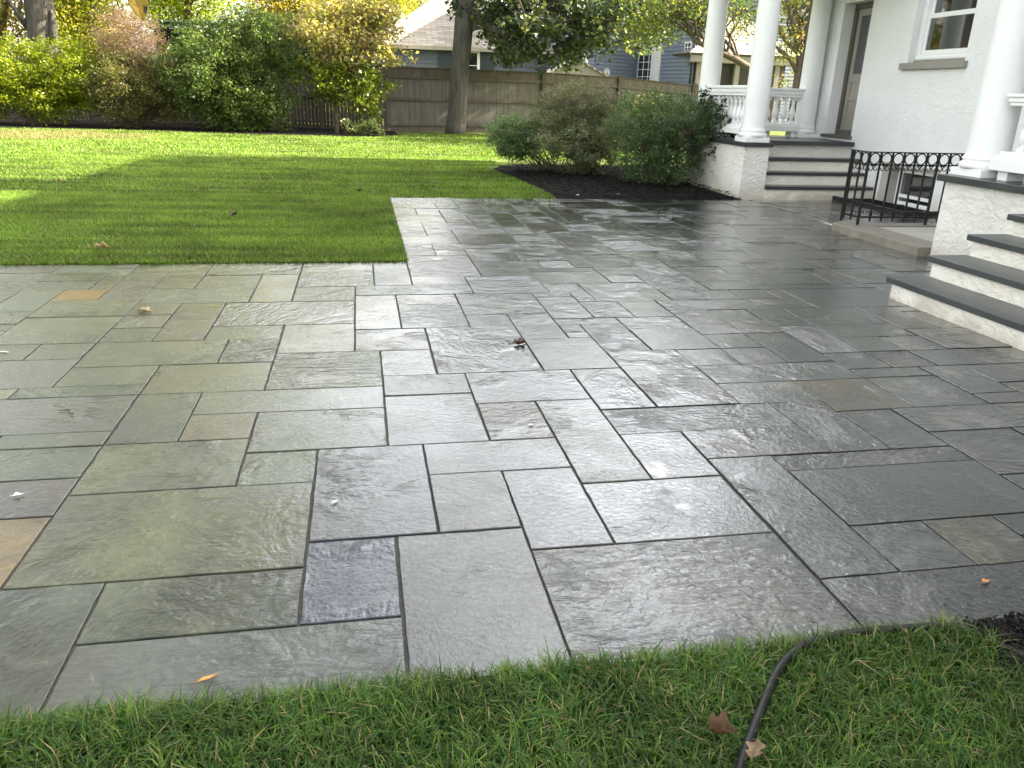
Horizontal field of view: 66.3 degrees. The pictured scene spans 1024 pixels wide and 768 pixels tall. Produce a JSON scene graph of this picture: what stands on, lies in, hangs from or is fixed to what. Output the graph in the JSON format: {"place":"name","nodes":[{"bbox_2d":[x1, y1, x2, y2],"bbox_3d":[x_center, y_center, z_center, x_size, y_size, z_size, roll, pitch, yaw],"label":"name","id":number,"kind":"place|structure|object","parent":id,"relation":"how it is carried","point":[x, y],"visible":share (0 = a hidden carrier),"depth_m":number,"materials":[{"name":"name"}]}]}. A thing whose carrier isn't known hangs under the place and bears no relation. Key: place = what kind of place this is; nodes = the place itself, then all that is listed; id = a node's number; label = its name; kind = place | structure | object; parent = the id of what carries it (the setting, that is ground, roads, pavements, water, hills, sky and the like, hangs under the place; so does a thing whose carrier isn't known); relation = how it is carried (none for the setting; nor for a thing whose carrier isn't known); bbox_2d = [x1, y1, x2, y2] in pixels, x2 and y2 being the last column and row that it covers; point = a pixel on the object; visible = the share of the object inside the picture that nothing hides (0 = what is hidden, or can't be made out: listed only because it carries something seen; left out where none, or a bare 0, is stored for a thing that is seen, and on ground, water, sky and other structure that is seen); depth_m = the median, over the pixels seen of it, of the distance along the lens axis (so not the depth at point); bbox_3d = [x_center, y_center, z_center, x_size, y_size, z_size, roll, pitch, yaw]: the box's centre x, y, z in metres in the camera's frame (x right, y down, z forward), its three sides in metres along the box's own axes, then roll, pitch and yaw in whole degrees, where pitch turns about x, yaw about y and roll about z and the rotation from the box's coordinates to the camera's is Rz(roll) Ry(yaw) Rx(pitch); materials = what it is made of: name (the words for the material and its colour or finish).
{"place":"outdoors","nodes":[
{"label":"outdoors","id":0,"kind":"place"},
{"bbox_2d":[128,0,147,20],"bbox_3d":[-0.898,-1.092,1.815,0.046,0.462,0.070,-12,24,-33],"label":"hanging leaf","id":1,"kind":"object","parent":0,"point":[139,8],"visible":1,"depth_m":1.87,"materials":[{"name":"yellow plant"}]},
{"bbox_2d":[0,118,396,136],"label":"border soil","id":2,"kind":"structure","parent":0,"point":[99,125],"depth_m":26.78,"materials":[{"name":"brown soil"}]},
{"bbox_2d":[0,30,119,125],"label":"yellow green shrub","id":3,"kind":"object","parent":2,"relation":"on","point":[26,92],"visible":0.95,"depth_m":25.38,"materials":[{"name":"green plant"}]},
{"bbox_2d":[74,0,201,127],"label":"russet shrub","id":4,"kind":"object","parent":2,"relation":"on","point":[127,85],"visible":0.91,"depth_m":25.72,"materials":[{"name":"brown plant"}]},
{"bbox_2d":[144,0,311,131],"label":"dark green shrub","id":5,"kind":"object","parent":2,"relation":"on","point":[231,79],"visible":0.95,"depth_m":25.64,"materials":[{"name":"green plant"}]},
{"bbox_2d":[276,0,418,132],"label":"dogwood tree","id":6,"kind":"object","parent":2,"relation":"on","point":[337,80],"visible":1,"depth_m":25.81,"materials":[{"name":"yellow plant"}]},
{"bbox_2d":[337,113,386,135],"bbox_3d":[-4.887,-8.437,25.879,1.456,1.040,1.219,6,21,11],"label":"plant","id":7,"kind":"object","parent":2,"relation":"on","point":[359,128],"visible":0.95,"depth_m":25.73,"materials":[{"name":"green plant"}]},
{"bbox_2d":[0,189,407,264],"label":"lawn grass","id":8,"kind":"structure","parent":0,"point":[308,208],"depth_m":8.59,"materials":[{"name":"green plant"}]},
{"bbox_2d":[95,241,108,247],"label":"fallen leaf","id":9,"kind":"object","parent":8,"relation":"on","point":[102,245],"visible":1,"depth_m":7.15,"materials":[{"name":"beige plant"}]},
{"bbox_2d":[387,196,409,260],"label":"edge grass","id":10,"kind":"structure","parent":8,"relation":"on","point":[402,242],"depth_m":8.36,"materials":[{"name":"green plant"}]},
{"bbox_2d":[5,0,537,73],"label":"sky","id":11,"kind":"structure","parent":0,"point":[242,3],"materials":[{"name":"white"}]},
{"bbox_2d":[0,149,555,198],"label":"lawn grass","id":12,"kind":"structure","parent":0,"point":[158,165],"depth_m":13.78,"materials":[{"name":"green plant"}]},
{"bbox_2d":[0,127,646,160],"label":"lawn grass","id":13,"kind":"structure","parent":0,"point":[216,138],"depth_m":20.83,"materials":[{"name":"green plant"}]},
{"bbox_2d":[302,19,375,105],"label":"distant house","id":14,"kind":"structure","parent":0,"point":[344,58],"depth_m":54.99,"materials":[{"name":"white paint"}]},
{"bbox_2d":[63,88,683,265],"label":"ground","id":15,"kind":"structure","parent":0,"point":[372,262],"depth_m":13.00,"materials":[{"name":"brown soil"}]},
{"bbox_2d":[0,0,72,58],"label":"autumn tree","id":16,"kind":"object","parent":15,"relation":"on","point":[6,13],"visible":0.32,"depth_m":34.59,"materials":[{"name":"plant"}]},
{"bbox_2d":[124,0,244,36],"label":"autumn tree","id":17,"kind":"object","parent":15,"relation":"on","point":[182,9],"visible":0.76,"depth_m":36.89,"materials":[{"name":"yellow plant"}]},
{"bbox_2d":[234,0,345,49],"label":"autumn tree","id":18,"kind":"object","parent":15,"relation":"on","point":[283,5],"visible":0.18,"depth_m":35.76,"materials":[{"name":"yellow plant"}]},
{"bbox_2d":[763,157,873,200],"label":"side steps","id":19,"kind":"structure","parent":15,"relation":"on","point":[804,178],"depth_m":12.93,"materials":[{"name":"paint"}]},
{"bbox_2d":[0,113,785,264],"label":"lawn","id":20,"kind":"structure","parent":0,"point":[772,133],"depth_m":13.49,"materials":[{"name":"green plant"}]},
{"bbox_2d":[7,0,60,81],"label":"old shade tree","id":21,"kind":"object","parent":20,"relation":"on","point":[39,19],"visible":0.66,"depth_m":30.73,"materials":[{"name":"brown plant"}]},
{"bbox_2d":[22,0,145,112],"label":"autumn tree","id":22,"kind":"object","parent":20,"relation":"on","point":[72,18],"visible":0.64,"depth_m":33.17,"materials":[{"name":"yellow plant"}]},
{"bbox_2d":[0,59,382,130],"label":"board fence","id":23,"kind":"object","parent":20,"relation":"on","point":[322,116],"visible":0.19,"depth_m":29.45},
{"bbox_2d":[149,19,320,119],"bbox_3d":[-12.026,-13.875,34.887,7.181,4.065,1.498,-2,21,-10],"label":"clipped hedge","id":24,"kind":"object","parent":20,"relation":"on","point":[168,32],"visible":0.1,"depth_m":33.66,"materials":[{"name":"green plant"}]},
{"bbox_2d":[381,64,773,135],"bbox_3d":[3.393,-11.203,31.611,17.410,2.491,0.359,-6,22,-20],"label":"board fence","id":25,"kind":"object","parent":20,"relation":"on","point":[418,101],"visible":0.44,"depth_m":29.87,"materials":[{"name":"brown wood"}]},
{"bbox_2d":[492,163,741,199],"bbox_3d":[1.513,-3.881,14.733,3.310,0.070,5.740,-2,21,-10],"label":"mulch bed","id":26,"kind":"object","parent":20,"relation":"on","point":[511,171],"visible":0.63,"depth_m":13.05,"materials":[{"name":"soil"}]},
{"bbox_2d":[478,105,556,170],"bbox_3d":[0.130,-4.719,15.204,1.499,1.305,1.417,10,22,21],"label":"shrub","id":27,"kind":"object","parent":26,"relation":"on","point":[510,142],"visible":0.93,"depth_m":14.94,"materials":[{"name":"green plant"}]},
{"bbox_2d":[519,78,635,174],"bbox_3d":[1.281,-4.883,15.020,2.410,1.847,2.883,-2,21,-10],"label":"rounded shrub","id":28,"kind":"object","parent":26,"relation":"on","point":[584,132],"visible":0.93,"depth_m":14.61,"materials":[{"name":"green plant"}]},
{"bbox_2d":[602,84,735,185],"bbox_3d":[2.635,-4.290,13.798,2.189,1.844,1.956,-2,21,-10],"label":"leafy shrub","id":29,"kind":"object","parent":26,"relation":"on","point":[660,148],"visible":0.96,"depth_m":13.44,"materials":[{"name":"green plant"}]},
{"bbox_2d":[444,0,808,134],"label":"maple tree","id":30,"kind":"object","parent":20,"relation":"on","point":[498,20],"visible":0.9,"depth_m":26.95,"materials":[{"name":"green plant"}]},
{"bbox_2d":[618,89,667,152],"bbox_3d":[3.597,-7.308,21.844,1.429,1.733,1.621,7,21,13],"label":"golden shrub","id":31,"kind":"object","parent":20,"relation":"on","point":[638,105],"visible":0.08,"depth_m":21.68,"materials":[{"name":"green plant"}]},
{"bbox_2d":[542,0,808,122],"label":"blue house","id":32,"kind":"structure","parent":20,"relation":"on","point":[680,62],"depth_m":41.84,"materials":[{"name":"blue wood"}]},
{"bbox_2d":[604,68,609,75],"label":"wall clock","id":33,"kind":"object","parent":32,"relation":"attached to","point":[607,71],"depth_m":43.14,"materials":[{"name":"white paint"}]},
{"bbox_2d":[637,46,653,79],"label":"window","id":34,"kind":"structure","parent":32,"relation":"in","point":[644,63],"depth_m":44.03,"materials":[{"name":"white paint"}]},
{"bbox_2d":[684,41,692,49],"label":"window","id":35,"kind":"structure","parent":32,"relation":"in","point":[688,45],"depth_m":40.34,"materials":[{"name":"white paint"}]},
{"bbox_2d":[612,0,779,71],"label":"orchard tree","id":36,"kind":"object","parent":20,"relation":"on","point":[684,16],"visible":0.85,"depth_m":24.09,"materials":[{"name":"green plant"}]},
{"bbox_2d":[772,0,810,135],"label":"golden tree","id":37,"kind":"object","parent":20,"relation":"on","point":[798,22],"visible":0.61,"depth_m":22.81,"materials":[{"name":"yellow plant"}]},
{"bbox_2d":[0,198,1023,732],"bbox_3d":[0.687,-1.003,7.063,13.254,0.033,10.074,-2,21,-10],"label":"patio","id":38,"kind":"structure","parent":0,"point":[148,508],"depth_m":3.47,"materials":[{"name":"grey stone"}]},
{"bbox_2d":[136,306,151,311],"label":"fallen leaf","id":39,"kind":"object","parent":38,"relation":"on","point":[142,309],"visible":1,"depth_m":5.36,"materials":[{"name":"beige plant"}]},
{"bbox_2d":[0,258,404,264],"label":"edge grass","id":40,"kind":"structure","parent":38,"relation":"on","point":[161,262],"depth_m":6.86,"materials":[{"name":"green plant"}]},
{"bbox_2d":[190,674,217,683],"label":"fallen leaf","id":41,"kind":"object","parent":38,"relation":"on","point":[205,678],"visible":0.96,"depth_m":2.08,"materials":[{"name":"orange plant"}]},
{"bbox_2d":[513,337,526,343],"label":"fallen leaf","id":42,"kind":"object","parent":38,"relation":"on","point":[519,341],"visible":1,"depth_m":4.92,"materials":[{"name":"brown plant"}]},
{"bbox_2d":[832,220,936,255],"bbox_3d":[5.349,-1.722,9.281,2.577,0.145,1.937,-2,21,-10],"label":"landing","id":43,"kind":"object","parent":38,"relation":"on","point":[915,239],"visible":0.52,"depth_m":9.09,"materials":[{"name":"concrete"}]},
{"bbox_2d":[840,149,964,224],"bbox_3d":[5.329,-2.449,9.792,2.354,0.860,0.390,-2,21,-10],"label":"iron railing","id":44,"kind":"object","parent":43,"relation":"on","point":[852,162],"visible":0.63,"depth_m":9.51,"materials":[{"name":"black metal"}]},
{"bbox_2d":[886,214,1023,350],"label":"entrance steps","id":45,"kind":"structure","parent":38,"relation":"on","point":[980,289],"depth_m":5.93,"materials":[{"name":"paint"}]},
{"bbox_2d":[0,609,1023,767],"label":"front lawn","id":46,"kind":"structure","parent":0,"point":[571,732],"depth_m":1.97,"materials":[{"name":"green plant"}]},
{"bbox_2d":[700,709,734,734],"bbox_3d":[0.494,0.813,1.875,0.048,0.058,0.068,-13,25,-34],"label":"fallen leaf","id":47,"kind":"object","parent":46,"relation":"on","point":[720,725],"visible":1,"depth_m":1.88,"materials":[{"name":"brown plant"}]},
{"bbox_2d":[745,739,765,761],"bbox_3d":[0.560,0.846,1.814,0.039,0.043,0.050,-2,21,-10],"label":"fallen leaf","id":48,"kind":"object","parent":46,"relation":"on","point":[755,747],"visible":1,"depth_m":1.82,"materials":[{"name":"beige plant"}]},
{"bbox_2d":[734,622,1023,767],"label":"hose","id":49,"kind":"object","parent":46,"relation":"on","point":[761,707],"visible":0.68,"depth_m":2.16,"materials":[{"name":"black rubber"}]},
{"bbox_2d":[963,610,1023,674],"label":"corner mulch","id":50,"kind":"object","parent":46,"relation":"on","point":[1001,657],"depth_m":2.27,"materials":[{"name":"black wood"}]},
{"bbox_2d":[547,59,609,76],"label":"garden shed","id":51,"kind":"structure","parent":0,"point":[591,70],"depth_m":37.99,"materials":[{"name":"stone"}]},
{"bbox_2d":[683,0,1023,255],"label":"stucco house","id":52,"kind":"structure","parent":0,"point":[939,76],"depth_m":12.04,"materials":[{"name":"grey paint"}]},
{"bbox_2d":[840,8,872,129],"bbox_3d":[6.022,-5.369,13.514,0.055,2.010,0.640,-2,21,-10],"label":"door","id":53,"kind":"structure","parent":52,"relation":"in","point":[864,19],"depth_m":13.62,"materials":[{"name":"paint"}]},
{"bbox_2d":[832,196,937,215],"bbox_3d":[5.748,-2.761,12.125,0.698,0.075,1.850,-2,21,-10],"label":"window well","id":54,"kind":"object","parent":52,"relation":"attached to","point":[878,204],"depth_m":11.99,"materials":[{"name":"grey concrete"}]},
{"bbox_2d":[877,161,940,209],"bbox_3d":[6.222,-3.062,12.176,0.330,0.650,1.440,-2,21,-10],"label":"basement window","id":55,"kind":"structure","parent":52,"relation":"in","point":[906,175],"depth_m":12.37,"materials":[{"name":"white paint"}]},
{"bbox_2d":[898,0,977,69],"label":"window","id":56,"kind":"structure","parent":52,"relation":"in","point":[946,26],"depth_m":11.42,"materials":[{"name":"white paint"}]},
{"label":"yard beyond fence","id":57,"kind":"structure","parent":0,"visible":0},
{"bbox_2d":[302,0,430,64],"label":"autumn tree","id":58,"kind":"object","parent":57,"relation":"on","point":[404,4],"visible":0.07,"depth_m":48.35,"materials":[{"name":"yellow plant"}]},
{"bbox_2d":[394,0,428,16],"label":"autumn tree","id":59,"kind":"object","parent":57,"relation":"on","point":[420,3],"visible":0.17,"depth_m":62.88,"materials":[{"name":"yellow plant"}]},
{"bbox_2d":[370,0,554,108],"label":"ranch house","id":60,"kind":"structure","parent":57,"relation":"on","point":[429,25],"depth_m":40.38,"materials":[{"name":"stone"}]},
{"bbox_2d":[469,52,479,69],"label":"window","id":61,"kind":"structure","parent":60,"relation":"in","point":[475,56],"depth_m":40.52,"materials":[{"name":"white paint"}]}
]}

